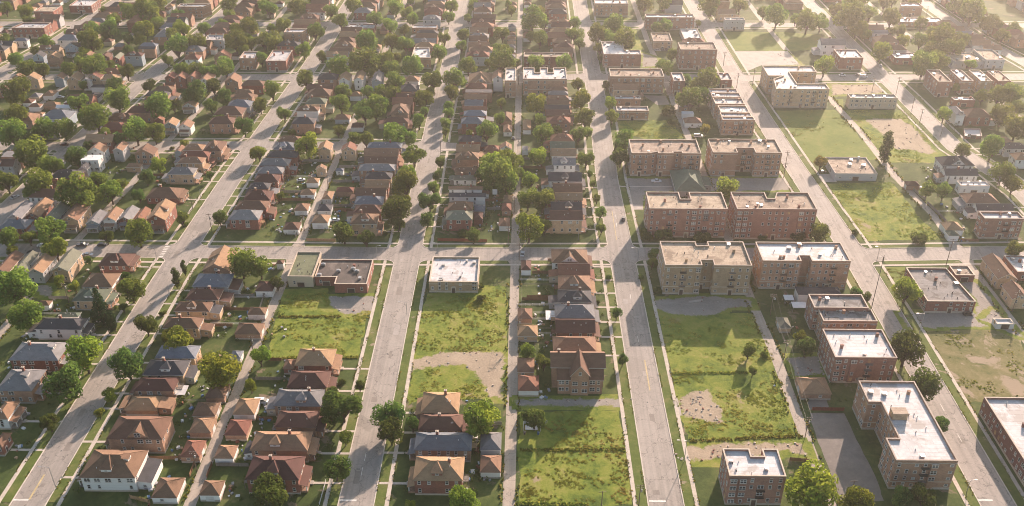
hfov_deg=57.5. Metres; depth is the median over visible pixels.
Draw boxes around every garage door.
[206,497,214,501]
[240,416,247,419]
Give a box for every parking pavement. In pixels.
[644,95,668,104]
[808,400,828,409]
[811,413,883,501]
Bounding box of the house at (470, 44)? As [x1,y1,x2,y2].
[468,40,489,48]
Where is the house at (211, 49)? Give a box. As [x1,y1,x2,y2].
[189,40,217,54]
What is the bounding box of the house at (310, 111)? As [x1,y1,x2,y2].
[293,105,325,121]
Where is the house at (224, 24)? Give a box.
[213,22,231,32]
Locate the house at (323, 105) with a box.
[305,95,334,112]
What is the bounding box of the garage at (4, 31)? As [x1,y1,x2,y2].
[0,29,11,34]
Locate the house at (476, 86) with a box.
[462,83,486,97]
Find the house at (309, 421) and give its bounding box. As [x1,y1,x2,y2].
[272,410,328,437]
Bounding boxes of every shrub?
[338,378,345,385]
[457,229,467,237]
[476,295,485,299]
[640,228,652,239]
[652,287,661,292]
[654,228,672,238]
[661,105,675,115]
[664,234,675,240]
[666,118,677,123]
[693,231,711,242]
[757,235,767,239]
[759,351,767,357]
[790,232,806,241]
[851,229,858,234]
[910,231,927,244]
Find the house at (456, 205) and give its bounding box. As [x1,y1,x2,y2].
[443,201,473,216]
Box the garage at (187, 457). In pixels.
[180,440,206,462]
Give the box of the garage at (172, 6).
[166,3,175,9]
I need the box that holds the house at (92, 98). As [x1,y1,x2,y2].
[63,94,97,108]
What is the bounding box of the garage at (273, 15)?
[266,13,275,17]
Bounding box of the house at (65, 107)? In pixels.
[55,105,78,113]
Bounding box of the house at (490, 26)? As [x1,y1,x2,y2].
[472,22,494,36]
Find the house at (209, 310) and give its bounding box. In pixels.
[173,301,223,319]
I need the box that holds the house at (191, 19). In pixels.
[170,13,194,26]
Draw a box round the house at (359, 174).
[351,163,397,181]
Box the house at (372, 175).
[359,169,392,188]
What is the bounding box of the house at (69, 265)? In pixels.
[51,248,84,281]
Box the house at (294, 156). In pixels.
[266,148,302,165]
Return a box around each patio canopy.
[174,385,189,394]
[546,310,554,319]
[782,295,793,303]
[790,302,805,311]
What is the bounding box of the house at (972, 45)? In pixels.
[962,38,991,52]
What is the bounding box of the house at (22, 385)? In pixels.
[0,366,51,403]
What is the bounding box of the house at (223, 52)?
[214,49,232,64]
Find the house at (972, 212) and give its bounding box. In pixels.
[963,203,1014,218]
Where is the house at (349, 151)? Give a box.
[341,141,357,160]
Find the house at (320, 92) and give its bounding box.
[304,85,335,104]
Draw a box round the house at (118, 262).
[98,253,140,272]
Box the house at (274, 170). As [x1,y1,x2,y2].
[254,166,288,182]
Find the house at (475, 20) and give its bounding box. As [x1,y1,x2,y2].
[471,18,497,28]
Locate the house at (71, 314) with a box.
[57,312,81,317]
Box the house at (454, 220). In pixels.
[440,206,472,230]
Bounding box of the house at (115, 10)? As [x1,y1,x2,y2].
[103,5,125,18]
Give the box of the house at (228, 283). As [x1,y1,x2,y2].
[191,269,243,295]
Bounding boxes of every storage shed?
[963,128,981,138]
[991,318,1014,328]
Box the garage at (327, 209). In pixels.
[317,204,332,214]
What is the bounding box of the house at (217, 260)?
[202,245,236,273]
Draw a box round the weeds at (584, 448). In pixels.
[520,447,624,451]
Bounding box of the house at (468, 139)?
[458,133,487,150]
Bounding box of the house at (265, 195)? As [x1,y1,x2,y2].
[243,187,276,205]
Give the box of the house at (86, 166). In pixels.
[79,162,91,177]
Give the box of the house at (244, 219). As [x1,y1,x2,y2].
[225,209,265,229]
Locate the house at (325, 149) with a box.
[318,140,333,159]
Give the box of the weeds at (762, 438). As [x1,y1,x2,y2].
[690,434,802,442]
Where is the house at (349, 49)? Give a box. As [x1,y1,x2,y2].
[330,47,357,53]
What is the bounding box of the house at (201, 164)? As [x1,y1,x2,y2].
[175,154,210,174]
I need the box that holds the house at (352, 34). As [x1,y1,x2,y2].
[339,29,360,38]
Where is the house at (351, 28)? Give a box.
[341,27,363,33]
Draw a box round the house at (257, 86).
[241,80,265,93]
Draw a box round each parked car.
[83,252,92,256]
[97,242,107,246]
[962,311,974,315]
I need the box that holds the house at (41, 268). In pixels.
[27,252,57,282]
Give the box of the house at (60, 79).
[53,72,67,86]
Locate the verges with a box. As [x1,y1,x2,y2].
[0,0,1023,505]
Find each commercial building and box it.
[118,0,135,3]
[287,251,321,286]
[315,259,373,292]
[345,24,375,33]
[412,25,437,33]
[615,96,640,105]
[679,28,701,38]
[825,156,877,180]
[889,53,913,64]
[899,17,941,26]
[903,267,975,312]
[944,52,984,68]
[948,265,974,281]
[950,96,974,106]
[954,180,989,192]
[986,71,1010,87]
[1003,255,1023,280]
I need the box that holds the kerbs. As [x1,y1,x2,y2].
[0,0,1023,505]
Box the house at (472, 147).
[456,141,487,160]
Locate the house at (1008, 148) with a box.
[999,142,1023,156]
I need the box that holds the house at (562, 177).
[541,172,585,190]
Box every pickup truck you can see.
[76,242,88,246]
[651,178,661,182]
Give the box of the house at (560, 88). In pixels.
[544,86,567,100]
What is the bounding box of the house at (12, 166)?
[0,159,22,176]
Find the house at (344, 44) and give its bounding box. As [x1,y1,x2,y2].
[333,41,355,51]
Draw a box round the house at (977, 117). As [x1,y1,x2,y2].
[960,108,995,125]
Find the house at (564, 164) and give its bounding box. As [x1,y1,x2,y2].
[545,157,579,174]
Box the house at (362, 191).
[349,187,387,203]
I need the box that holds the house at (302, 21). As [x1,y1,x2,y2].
[293,17,317,24]
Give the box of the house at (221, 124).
[208,113,239,133]
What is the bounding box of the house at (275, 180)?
[253,171,284,189]
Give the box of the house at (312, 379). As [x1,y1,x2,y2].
[286,370,338,391]
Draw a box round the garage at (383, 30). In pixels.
[380,27,388,33]
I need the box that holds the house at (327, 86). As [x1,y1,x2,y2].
[304,84,334,97]
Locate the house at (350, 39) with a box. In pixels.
[337,37,360,48]
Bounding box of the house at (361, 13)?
[354,5,373,19]
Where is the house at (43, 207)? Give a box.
[25,197,53,223]
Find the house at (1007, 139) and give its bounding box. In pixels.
[1001,137,1011,142]
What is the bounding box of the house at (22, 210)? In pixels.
[7,200,34,218]
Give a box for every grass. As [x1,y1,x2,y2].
[410,368,483,402]
[625,121,680,138]
[780,110,853,157]
[833,182,938,240]
[847,110,951,162]
[937,331,1023,395]
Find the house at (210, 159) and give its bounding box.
[174,151,216,167]
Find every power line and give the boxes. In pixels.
[189,338,252,450]
[248,217,303,334]
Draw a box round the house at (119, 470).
[77,449,162,491]
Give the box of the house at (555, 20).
[548,17,568,27]
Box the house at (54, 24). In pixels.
[32,19,58,31]
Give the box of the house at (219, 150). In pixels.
[203,140,231,161]
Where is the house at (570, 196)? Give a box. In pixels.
[548,192,586,207]
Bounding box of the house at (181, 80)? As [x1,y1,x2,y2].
[174,71,188,88]
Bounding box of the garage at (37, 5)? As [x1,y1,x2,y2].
[32,3,42,8]
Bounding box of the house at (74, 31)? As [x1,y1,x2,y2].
[65,29,84,34]
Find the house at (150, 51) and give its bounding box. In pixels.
[138,46,157,57]
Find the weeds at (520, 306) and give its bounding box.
[0,92,1023,505]
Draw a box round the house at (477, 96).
[461,94,486,108]
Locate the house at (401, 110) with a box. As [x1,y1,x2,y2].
[386,103,410,119]
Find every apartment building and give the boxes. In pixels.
[11,22,53,38]
[34,5,63,18]
[69,0,100,13]
[177,3,212,17]
[206,35,224,49]
[239,51,259,69]
[266,50,293,71]
[284,28,308,44]
[411,47,430,68]
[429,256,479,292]
[504,68,516,97]
[523,52,568,69]
[523,67,566,94]
[593,0,627,16]
[600,41,640,67]
[608,68,663,93]
[616,106,648,119]
[627,139,700,175]
[643,192,727,237]
[644,14,694,29]
[650,33,671,49]
[657,241,751,294]
[669,72,684,94]
[676,42,717,69]
[705,139,781,176]
[707,88,737,106]
[709,93,740,110]
[711,98,744,118]
[716,105,748,123]
[717,73,731,87]
[718,112,751,129]
[718,448,786,505]
[719,116,754,134]
[723,17,744,30]
[726,192,816,239]
[751,242,850,289]
[760,66,829,107]
[804,294,868,329]
[814,309,877,340]
[817,329,897,383]
[832,49,863,69]
[845,94,897,108]
[852,380,957,489]
[898,3,922,16]
[923,70,951,96]
[948,70,973,94]
[967,70,991,91]
[972,49,1004,69]
[973,211,1023,238]
[979,397,1023,485]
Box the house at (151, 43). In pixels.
[140,40,159,54]
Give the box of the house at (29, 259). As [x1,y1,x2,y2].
[15,250,39,275]
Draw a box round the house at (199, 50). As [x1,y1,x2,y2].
[184,45,207,59]
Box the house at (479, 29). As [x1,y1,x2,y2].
[470,27,487,33]
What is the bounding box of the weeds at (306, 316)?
[278,315,340,317]
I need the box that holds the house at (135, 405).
[118,394,176,415]
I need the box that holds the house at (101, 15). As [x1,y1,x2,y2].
[92,10,121,24]
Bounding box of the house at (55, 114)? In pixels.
[37,109,77,122]
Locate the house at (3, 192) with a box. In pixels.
[0,189,7,195]
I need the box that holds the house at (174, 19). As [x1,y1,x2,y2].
[166,15,188,24]
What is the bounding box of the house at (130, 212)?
[118,205,139,230]
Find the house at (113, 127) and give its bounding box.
[99,122,127,138]
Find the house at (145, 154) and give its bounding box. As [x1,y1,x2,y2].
[134,143,159,164]
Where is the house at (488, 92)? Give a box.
[465,89,491,102]
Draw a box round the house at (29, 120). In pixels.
[20,112,39,128]
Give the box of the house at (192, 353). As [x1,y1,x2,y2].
[155,345,202,364]
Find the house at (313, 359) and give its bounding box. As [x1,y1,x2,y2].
[294,347,343,375]
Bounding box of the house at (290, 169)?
[256,158,297,176]
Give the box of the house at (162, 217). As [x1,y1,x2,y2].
[146,198,176,233]
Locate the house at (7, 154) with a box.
[1,149,25,168]
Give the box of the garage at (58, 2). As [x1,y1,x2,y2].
[53,0,63,4]
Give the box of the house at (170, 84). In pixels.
[165,82,176,91]
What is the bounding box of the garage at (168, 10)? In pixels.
[162,7,170,13]
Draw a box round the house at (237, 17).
[223,15,243,26]
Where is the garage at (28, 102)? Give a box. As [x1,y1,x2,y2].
[22,98,35,106]
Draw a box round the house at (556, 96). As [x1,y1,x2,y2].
[547,95,567,98]
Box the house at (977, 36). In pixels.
[969,32,983,39]
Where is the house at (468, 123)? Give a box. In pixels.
[457,116,483,133]
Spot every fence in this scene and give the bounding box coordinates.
[48,296,68,298]
[129,494,149,502]
[149,456,180,458]
[189,461,194,476]
[206,462,212,476]
[214,323,232,325]
[216,463,248,465]
[223,307,249,310]
[234,294,254,296]
[255,376,280,379]
[256,416,272,419]
[268,357,281,360]
[277,198,311,200]
[280,190,301,192]
[303,159,328,161]
[306,238,335,241]
[333,180,357,181]
[333,204,353,206]
[334,208,352,210]
[339,165,357,167]
[437,238,486,241]
[487,207,500,209]
[488,198,502,200]
[522,297,547,299]
[523,166,544,167]
[527,295,549,297]
[532,271,547,273]
[789,457,809,461]
[812,407,844,410]
[913,188,925,199]
[927,201,946,221]
[960,238,978,241]
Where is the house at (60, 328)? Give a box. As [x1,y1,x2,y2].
[27,314,95,339]
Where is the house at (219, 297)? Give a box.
[185,285,234,306]
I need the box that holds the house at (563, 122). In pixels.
[541,113,570,133]
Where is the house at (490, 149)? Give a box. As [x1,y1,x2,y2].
[484,145,499,154]
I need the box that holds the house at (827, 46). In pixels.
[811,36,845,55]
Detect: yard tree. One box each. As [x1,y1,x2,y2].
[0,1,12,16]
[0,33,10,40]
[0,74,31,104]
[0,117,26,146]
[0,226,19,246]
[0,265,37,306]
[3,103,28,121]
[6,246,17,254]
[6,298,44,330]
[15,58,35,75]
[17,4,33,16]
[20,230,36,245]
[21,15,34,21]
[21,130,39,140]
[23,167,53,193]
[30,116,55,141]
[33,63,49,79]
[34,216,66,243]
[40,236,67,260]
[51,158,65,172]
[53,171,103,207]
[54,274,64,288]
[59,61,77,76]
[63,145,87,167]
[66,93,88,111]
[68,280,78,292]
[73,52,82,59]
[73,55,86,72]
[76,26,103,51]
[78,47,91,55]
[78,80,86,91]
[81,53,107,74]
[82,21,101,33]
[82,140,93,149]
[84,256,92,265]
[89,172,107,187]
[98,127,110,133]
[98,230,113,244]
[99,16,119,37]
[99,179,123,204]
[101,30,110,38]
[105,12,121,23]
[105,60,114,67]
[112,131,126,144]
[114,178,127,189]
[120,3,137,19]
[121,31,133,45]
[121,271,131,278]
[122,45,133,53]
[122,115,146,145]
[124,218,153,247]
[130,0,159,20]
[131,20,153,41]
[131,188,144,202]
[134,35,146,44]
[137,168,155,185]
[141,78,155,90]
[143,122,165,144]
[144,91,172,118]
[148,0,166,11]
[150,16,164,30]
[150,156,166,173]
[161,327,171,341]
[163,325,193,348]
[169,98,181,113]
[171,10,184,12]
[174,62,188,73]
[176,0,185,4]
[180,139,188,145]
[182,79,206,101]
[186,32,206,46]
[187,62,204,75]
[197,349,241,388]
[199,64,220,77]
[202,98,217,113]
[205,78,220,95]
[214,18,227,23]
[216,55,234,77]
[217,88,231,105]
[223,9,235,15]
[223,29,248,52]
[227,247,256,278]
[229,22,239,32]
[236,44,248,55]
[239,16,258,34]
[243,378,256,392]
[246,36,257,50]
[249,255,271,278]
[249,345,270,366]
[251,471,288,505]
[254,31,271,50]
[256,51,267,66]
[258,0,277,18]
[263,34,282,51]
[266,23,274,30]
[269,30,279,36]
[269,275,284,290]
[275,18,291,32]
[276,191,284,200]
[286,0,304,15]
[287,128,296,135]
[294,131,318,158]
[319,405,346,425]
[325,386,340,394]
[326,54,349,76]
[329,94,350,113]
[331,221,353,243]
[333,125,344,137]
[335,83,352,96]
[347,132,360,143]
[348,46,380,77]
[352,101,375,124]
[355,28,377,50]
[357,230,374,246]
[359,131,373,147]
[360,85,373,97]
[361,93,389,120]
[366,11,382,28]
[371,84,384,95]
[377,50,393,70]
[381,32,397,51]
[382,18,397,32]
[382,60,400,76]
[383,122,406,142]
[384,85,401,101]
[386,70,405,87]
[387,0,404,16]
[391,52,400,62]
[396,36,414,53]
[399,24,409,36]
[400,6,413,22]
[401,130,416,145]
[402,54,423,75]
[404,499,415,505]
[406,416,418,431]
[407,11,417,25]
[448,484,480,505]
[458,56,476,75]
[463,397,500,437]
[466,129,472,134]
[467,0,477,12]
[467,226,479,243]
[474,168,481,181]
[475,119,498,141]
[479,151,504,165]
[479,154,512,190]
[481,180,493,193]
[484,59,491,69]
[488,47,515,70]
[492,43,500,50]
[493,27,509,42]
[494,111,505,125]
[494,169,518,194]
[495,147,519,169]
[497,97,505,109]
[500,44,514,54]
[505,0,511,8]
[508,5,515,16]
[513,154,524,165]
[513,167,524,178]
[515,58,520,68]
[515,212,543,242]
[517,187,537,210]
[519,343,535,357]
[520,4,546,30]
[520,408,546,430]
[521,171,537,187]
[525,30,533,42]
[525,93,546,113]
[527,54,544,71]
[528,146,546,166]
[531,187,554,213]
[532,122,553,143]
[533,30,547,48]
[534,113,545,124]
[535,354,549,370]
[539,20,548,30]
[540,219,551,235]
[553,125,562,133]
[555,53,572,69]
[569,126,586,144]
[570,89,590,109]
[571,77,584,89]
[577,152,594,168]
[603,12,623,32]
[603,29,616,40]
[614,25,635,49]
[615,128,633,140]
[636,0,653,14]
[647,248,658,258]
[647,258,657,269]
[651,21,661,32]
[655,59,672,75]
[656,0,671,11]
[660,18,671,32]
[666,48,676,61]
[675,87,702,110]
[683,73,691,85]
[689,66,719,89]
[696,85,709,106]
[700,123,709,135]
[716,176,739,201]
[732,0,748,13]
[741,342,755,358]
[748,365,757,376]
[757,6,766,19]
[764,3,789,27]
[784,459,841,505]
[790,13,797,25]
[793,330,806,344]
[794,8,821,33]
[796,336,815,357]
[809,222,830,241]
[814,55,834,76]
[814,155,828,169]
[816,12,828,31]
[838,485,874,505]
[841,0,868,8]
[850,286,862,293]
[860,27,873,41]
[863,5,878,21]
[878,0,890,10]
[878,130,894,162]
[882,7,901,27]
[886,27,894,34]
[890,0,897,7]
[892,485,914,505]
[893,24,906,35]
[896,34,909,46]
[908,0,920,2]
[910,481,937,505]
[911,32,928,49]
[911,49,938,76]
[914,16,927,31]
[919,180,936,196]
[923,39,943,53]
[924,25,935,34]
[926,22,956,43]
[930,49,950,69]
[935,181,952,200]
[941,38,965,55]
[952,31,971,45]
[952,83,959,93]
[964,59,977,69]
[973,89,990,104]
[987,84,1009,104]
[989,102,1015,126]
[1002,112,1023,141]
[1004,82,1023,102]
[1004,240,1023,254]
[1006,21,1022,30]
[1011,99,1023,113]
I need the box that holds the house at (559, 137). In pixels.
[543,131,573,149]
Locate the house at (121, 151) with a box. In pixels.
[112,141,130,161]
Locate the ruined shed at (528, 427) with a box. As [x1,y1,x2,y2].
[523,421,545,430]
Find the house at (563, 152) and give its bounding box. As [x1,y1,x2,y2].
[551,148,576,164]
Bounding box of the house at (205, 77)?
[199,71,215,91]
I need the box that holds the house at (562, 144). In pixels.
[547,141,577,158]
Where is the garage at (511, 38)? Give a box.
[507,36,515,40]
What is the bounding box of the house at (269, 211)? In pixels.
[234,200,276,218]
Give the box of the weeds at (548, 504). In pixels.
[517,500,586,505]
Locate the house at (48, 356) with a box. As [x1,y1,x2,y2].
[8,340,70,372]
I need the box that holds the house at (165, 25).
[159,23,181,34]
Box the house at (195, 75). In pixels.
[186,70,201,86]
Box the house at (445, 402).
[414,389,460,420]
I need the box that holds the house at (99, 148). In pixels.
[88,142,110,162]
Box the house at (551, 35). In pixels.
[547,32,570,45]
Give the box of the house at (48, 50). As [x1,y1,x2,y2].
[39,45,64,56]
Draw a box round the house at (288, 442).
[243,429,320,462]
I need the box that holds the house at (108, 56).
[103,52,112,60]
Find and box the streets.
[0,0,1023,505]
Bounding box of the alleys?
[0,0,1023,505]
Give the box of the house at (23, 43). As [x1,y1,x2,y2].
[14,38,30,47]
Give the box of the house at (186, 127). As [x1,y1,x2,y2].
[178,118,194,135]
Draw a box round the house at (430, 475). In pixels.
[406,456,468,494]
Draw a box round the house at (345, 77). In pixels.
[338,71,351,90]
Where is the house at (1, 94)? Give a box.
[0,85,8,97]
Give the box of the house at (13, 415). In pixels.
[0,402,27,429]
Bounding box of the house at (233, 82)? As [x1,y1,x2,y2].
[224,72,241,91]
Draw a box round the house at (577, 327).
[551,318,601,341]
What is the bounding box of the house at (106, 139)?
[84,131,115,153]
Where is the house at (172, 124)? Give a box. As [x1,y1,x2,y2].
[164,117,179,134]
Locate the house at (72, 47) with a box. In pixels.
[64,40,81,57]
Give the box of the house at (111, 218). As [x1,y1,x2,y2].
[102,206,123,231]
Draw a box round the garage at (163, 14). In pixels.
[159,10,166,17]
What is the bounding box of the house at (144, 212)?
[134,206,151,220]
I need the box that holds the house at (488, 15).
[473,12,495,23]
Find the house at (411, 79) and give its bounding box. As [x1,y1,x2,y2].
[405,75,419,88]
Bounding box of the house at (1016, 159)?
[1008,152,1023,168]
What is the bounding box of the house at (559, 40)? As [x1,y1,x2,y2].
[552,37,570,46]
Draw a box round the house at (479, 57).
[466,51,489,65]
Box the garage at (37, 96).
[29,92,42,100]
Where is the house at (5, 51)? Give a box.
[0,45,10,58]
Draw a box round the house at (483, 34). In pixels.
[470,31,488,41]
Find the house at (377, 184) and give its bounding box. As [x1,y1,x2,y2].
[364,180,389,197]
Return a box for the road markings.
[14,212,992,501]
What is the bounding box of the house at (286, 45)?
[277,41,300,54]
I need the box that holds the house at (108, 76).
[101,71,126,85]
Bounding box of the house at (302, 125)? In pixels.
[289,114,321,134]
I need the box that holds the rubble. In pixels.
[38,51,996,460]
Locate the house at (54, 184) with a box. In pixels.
[49,178,59,188]
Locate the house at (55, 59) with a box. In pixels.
[47,51,63,68]
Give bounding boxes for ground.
[0,0,1023,505]
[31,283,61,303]
[323,293,374,317]
[411,346,507,403]
[509,394,619,410]
[627,176,789,207]
[640,52,660,67]
[655,293,759,318]
[675,386,732,427]
[687,437,818,466]
[783,352,826,378]
[826,83,884,96]
[860,117,941,156]
[893,279,1007,330]
[975,306,1023,339]
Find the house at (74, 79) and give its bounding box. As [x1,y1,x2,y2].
[67,71,84,89]
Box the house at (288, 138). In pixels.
[278,136,301,148]
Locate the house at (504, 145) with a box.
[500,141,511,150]
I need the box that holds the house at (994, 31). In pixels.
[991,25,1010,36]
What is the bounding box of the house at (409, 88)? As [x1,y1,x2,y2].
[401,83,419,92]
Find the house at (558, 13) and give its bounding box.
[549,9,566,19]
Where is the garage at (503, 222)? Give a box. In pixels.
[499,218,509,230]
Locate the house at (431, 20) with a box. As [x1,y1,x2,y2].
[422,15,440,28]
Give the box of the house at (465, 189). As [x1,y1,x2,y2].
[448,183,488,198]
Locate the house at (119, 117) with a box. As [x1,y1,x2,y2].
[108,113,138,126]
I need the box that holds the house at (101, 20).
[89,18,104,22]
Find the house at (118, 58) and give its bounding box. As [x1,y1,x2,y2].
[112,52,125,66]
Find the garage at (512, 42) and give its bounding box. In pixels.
[507,40,515,44]
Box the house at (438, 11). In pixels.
[424,7,443,19]
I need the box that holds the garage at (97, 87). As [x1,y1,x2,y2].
[90,84,112,92]
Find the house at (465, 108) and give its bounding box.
[459,106,486,119]
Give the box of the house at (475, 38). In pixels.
[468,33,487,41]
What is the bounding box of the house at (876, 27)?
[859,22,884,38]
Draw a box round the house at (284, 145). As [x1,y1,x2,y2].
[273,141,294,150]
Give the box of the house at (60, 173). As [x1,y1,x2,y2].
[52,169,87,180]
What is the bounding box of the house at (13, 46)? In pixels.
[0,41,17,52]
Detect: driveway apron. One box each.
[622,204,642,209]
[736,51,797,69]
[820,174,836,181]
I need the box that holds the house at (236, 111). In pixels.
[214,106,250,119]
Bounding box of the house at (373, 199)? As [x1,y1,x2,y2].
[352,193,384,208]
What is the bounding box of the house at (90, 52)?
[83,50,95,57]
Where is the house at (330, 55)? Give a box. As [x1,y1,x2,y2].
[326,51,349,65]
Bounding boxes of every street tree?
[0,170,19,193]
[7,52,23,66]
[12,134,48,168]
[22,187,33,199]
[29,46,38,54]
[36,155,58,176]
[37,34,55,44]
[39,413,60,431]
[41,360,84,403]
[53,117,77,140]
[63,335,102,373]
[77,102,111,131]
[93,407,104,418]
[101,387,116,401]
[102,85,129,112]
[104,76,122,91]
[106,345,143,380]
[115,277,145,302]
[118,63,134,80]
[118,303,127,312]
[133,314,159,335]
[161,54,173,66]
[164,32,188,58]
[165,27,180,38]
[170,267,180,287]
[172,19,190,36]
[176,210,188,226]
[180,260,186,275]
[197,22,210,35]
[206,171,213,180]
[212,209,227,226]
[220,0,237,10]
[234,117,253,136]
[249,147,261,160]
[251,146,265,161]
[252,97,266,113]
[263,80,280,100]
[276,106,291,122]
[295,41,310,59]
[296,69,313,88]
[307,21,324,41]
[316,50,326,63]
[321,390,362,422]
[322,3,337,18]
[323,454,351,480]
[330,13,347,27]
[339,429,351,445]
[344,0,362,11]
[354,380,364,391]
[369,400,405,425]
[377,416,404,445]
[380,194,411,223]
[391,169,418,195]
[391,219,404,231]
[397,194,410,203]
[399,164,416,174]
[401,144,426,167]
[412,113,424,129]
[413,90,433,106]
[417,192,441,211]
[419,211,432,227]
[420,107,428,117]
[421,70,441,87]
[426,86,434,95]
[427,180,438,192]
[431,44,446,61]
[432,170,441,181]
[435,156,444,168]
[438,32,450,45]
[440,117,450,127]
[442,11,454,23]
[442,67,467,86]
[442,107,454,118]
[442,127,449,137]
[443,101,452,108]
[444,84,458,100]
[445,0,457,11]
[455,40,466,53]
[456,28,469,39]
[464,13,471,23]
[565,27,584,44]
[568,16,581,28]
[573,37,585,50]
[574,107,595,127]
[584,127,592,138]
[587,22,607,42]
[587,170,592,177]
[589,180,596,187]
[593,42,602,54]
[593,193,600,203]
[594,206,606,219]
[595,223,606,234]
[597,54,602,62]
[601,81,609,89]
[605,96,616,110]
[605,109,618,124]
[609,147,628,167]
[612,307,622,319]
[613,138,628,151]
[618,353,628,366]
[695,20,701,27]
[697,0,720,15]
[703,5,716,17]
[828,3,841,17]
[832,0,866,31]
[846,17,868,38]
[862,291,871,302]
[871,41,892,61]
[889,329,925,366]
[891,276,923,302]
[907,366,943,401]
[935,416,949,431]
[936,106,952,122]
[946,0,963,13]
[953,143,971,156]
[957,8,966,22]
[960,0,986,26]
[979,14,1003,35]
[979,134,1004,161]
[986,160,1016,185]
[992,28,1011,43]
[1002,174,1023,194]
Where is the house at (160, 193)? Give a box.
[146,184,188,203]
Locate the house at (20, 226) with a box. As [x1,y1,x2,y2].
[0,216,38,238]
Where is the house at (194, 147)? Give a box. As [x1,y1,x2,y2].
[183,143,205,150]
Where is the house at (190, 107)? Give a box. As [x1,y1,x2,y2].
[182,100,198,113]
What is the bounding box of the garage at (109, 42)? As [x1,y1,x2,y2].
[104,38,114,45]
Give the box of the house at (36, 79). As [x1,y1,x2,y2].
[27,72,43,88]
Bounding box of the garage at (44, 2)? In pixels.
[39,0,49,4]
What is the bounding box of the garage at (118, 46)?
[113,43,124,49]
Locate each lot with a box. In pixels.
[269,288,367,358]
[407,369,481,405]
[414,285,507,353]
[517,410,631,505]
[592,18,643,49]
[618,120,682,138]
[658,313,797,438]
[724,32,782,50]
[765,50,804,65]
[775,110,876,162]
[778,32,820,50]
[827,182,942,240]
[836,99,843,106]
[844,110,947,162]
[885,267,913,307]
[926,329,1023,401]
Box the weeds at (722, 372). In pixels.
[673,370,748,374]
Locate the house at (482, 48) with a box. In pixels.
[469,44,492,56]
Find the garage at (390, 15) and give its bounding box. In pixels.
[387,12,394,18]
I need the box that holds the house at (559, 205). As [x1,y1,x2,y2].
[544,201,587,219]
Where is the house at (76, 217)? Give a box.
[61,203,91,232]
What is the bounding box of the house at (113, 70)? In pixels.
[101,65,126,80]
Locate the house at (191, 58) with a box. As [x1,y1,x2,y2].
[184,51,202,64]
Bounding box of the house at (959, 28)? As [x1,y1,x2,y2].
[951,26,964,30]
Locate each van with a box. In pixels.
[255,397,268,403]
[694,133,702,136]
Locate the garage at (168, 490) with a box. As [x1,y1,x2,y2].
[151,477,186,503]
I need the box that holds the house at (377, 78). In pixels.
[371,70,383,90]
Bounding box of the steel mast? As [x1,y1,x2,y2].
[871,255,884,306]
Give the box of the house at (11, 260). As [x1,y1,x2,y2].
[0,250,24,271]
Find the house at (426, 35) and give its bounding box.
[415,33,437,43]
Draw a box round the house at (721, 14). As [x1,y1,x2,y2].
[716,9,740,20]
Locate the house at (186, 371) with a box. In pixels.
[142,357,199,384]
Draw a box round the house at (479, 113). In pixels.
[463,110,493,122]
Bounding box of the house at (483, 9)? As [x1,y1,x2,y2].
[474,4,491,13]
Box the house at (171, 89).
[153,83,181,100]
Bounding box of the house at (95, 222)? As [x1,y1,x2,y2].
[85,209,107,232]
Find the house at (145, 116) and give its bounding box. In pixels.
[126,103,162,122]
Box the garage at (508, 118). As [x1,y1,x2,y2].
[501,111,511,124]
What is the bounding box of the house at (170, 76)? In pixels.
[165,71,177,81]
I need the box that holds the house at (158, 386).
[129,377,183,397]
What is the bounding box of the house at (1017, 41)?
[1009,34,1023,47]
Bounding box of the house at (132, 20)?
[126,14,143,32]
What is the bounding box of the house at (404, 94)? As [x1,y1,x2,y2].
[396,93,415,106]
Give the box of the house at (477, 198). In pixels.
[448,192,488,205]
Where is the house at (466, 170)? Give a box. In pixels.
[454,167,478,177]
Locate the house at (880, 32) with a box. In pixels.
[869,30,888,41]
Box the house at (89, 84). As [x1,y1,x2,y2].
[82,77,92,89]
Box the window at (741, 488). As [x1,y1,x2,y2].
[738,486,745,490]
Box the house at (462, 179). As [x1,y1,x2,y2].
[449,172,476,184]
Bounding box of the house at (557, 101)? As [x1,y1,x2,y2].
[547,97,571,113]
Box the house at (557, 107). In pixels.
[539,104,568,115]
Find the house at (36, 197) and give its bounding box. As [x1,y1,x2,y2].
[27,185,68,206]
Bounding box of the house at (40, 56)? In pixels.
[32,50,47,64]
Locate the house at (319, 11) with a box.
[307,8,326,19]
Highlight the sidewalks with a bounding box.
[0,0,1023,505]
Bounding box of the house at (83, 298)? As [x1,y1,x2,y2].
[72,285,118,309]
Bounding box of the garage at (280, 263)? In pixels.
[276,260,284,268]
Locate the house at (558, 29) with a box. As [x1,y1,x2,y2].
[546,27,567,39]
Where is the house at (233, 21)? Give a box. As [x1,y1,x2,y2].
[223,19,239,23]
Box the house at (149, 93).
[142,91,176,104]
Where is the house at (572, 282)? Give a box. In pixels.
[554,275,596,295]
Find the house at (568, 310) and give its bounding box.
[551,301,600,326]
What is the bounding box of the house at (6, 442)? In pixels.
[0,432,13,455]
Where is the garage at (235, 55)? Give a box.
[232,52,239,59]
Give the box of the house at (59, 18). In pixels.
[40,14,64,26]
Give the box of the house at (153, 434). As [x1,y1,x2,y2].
[104,416,174,453]
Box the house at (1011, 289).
[1000,280,1023,308]
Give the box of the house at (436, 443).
[407,430,476,461]
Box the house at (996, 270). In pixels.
[979,253,1017,288]
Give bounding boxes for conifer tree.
[89,287,115,327]
[107,311,116,333]
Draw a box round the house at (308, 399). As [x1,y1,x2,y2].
[265,387,325,416]
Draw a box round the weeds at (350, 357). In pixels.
[271,355,358,358]
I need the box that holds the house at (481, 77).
[468,71,492,88]
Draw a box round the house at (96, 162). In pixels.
[80,155,105,172]
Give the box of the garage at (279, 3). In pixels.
[276,0,284,6]

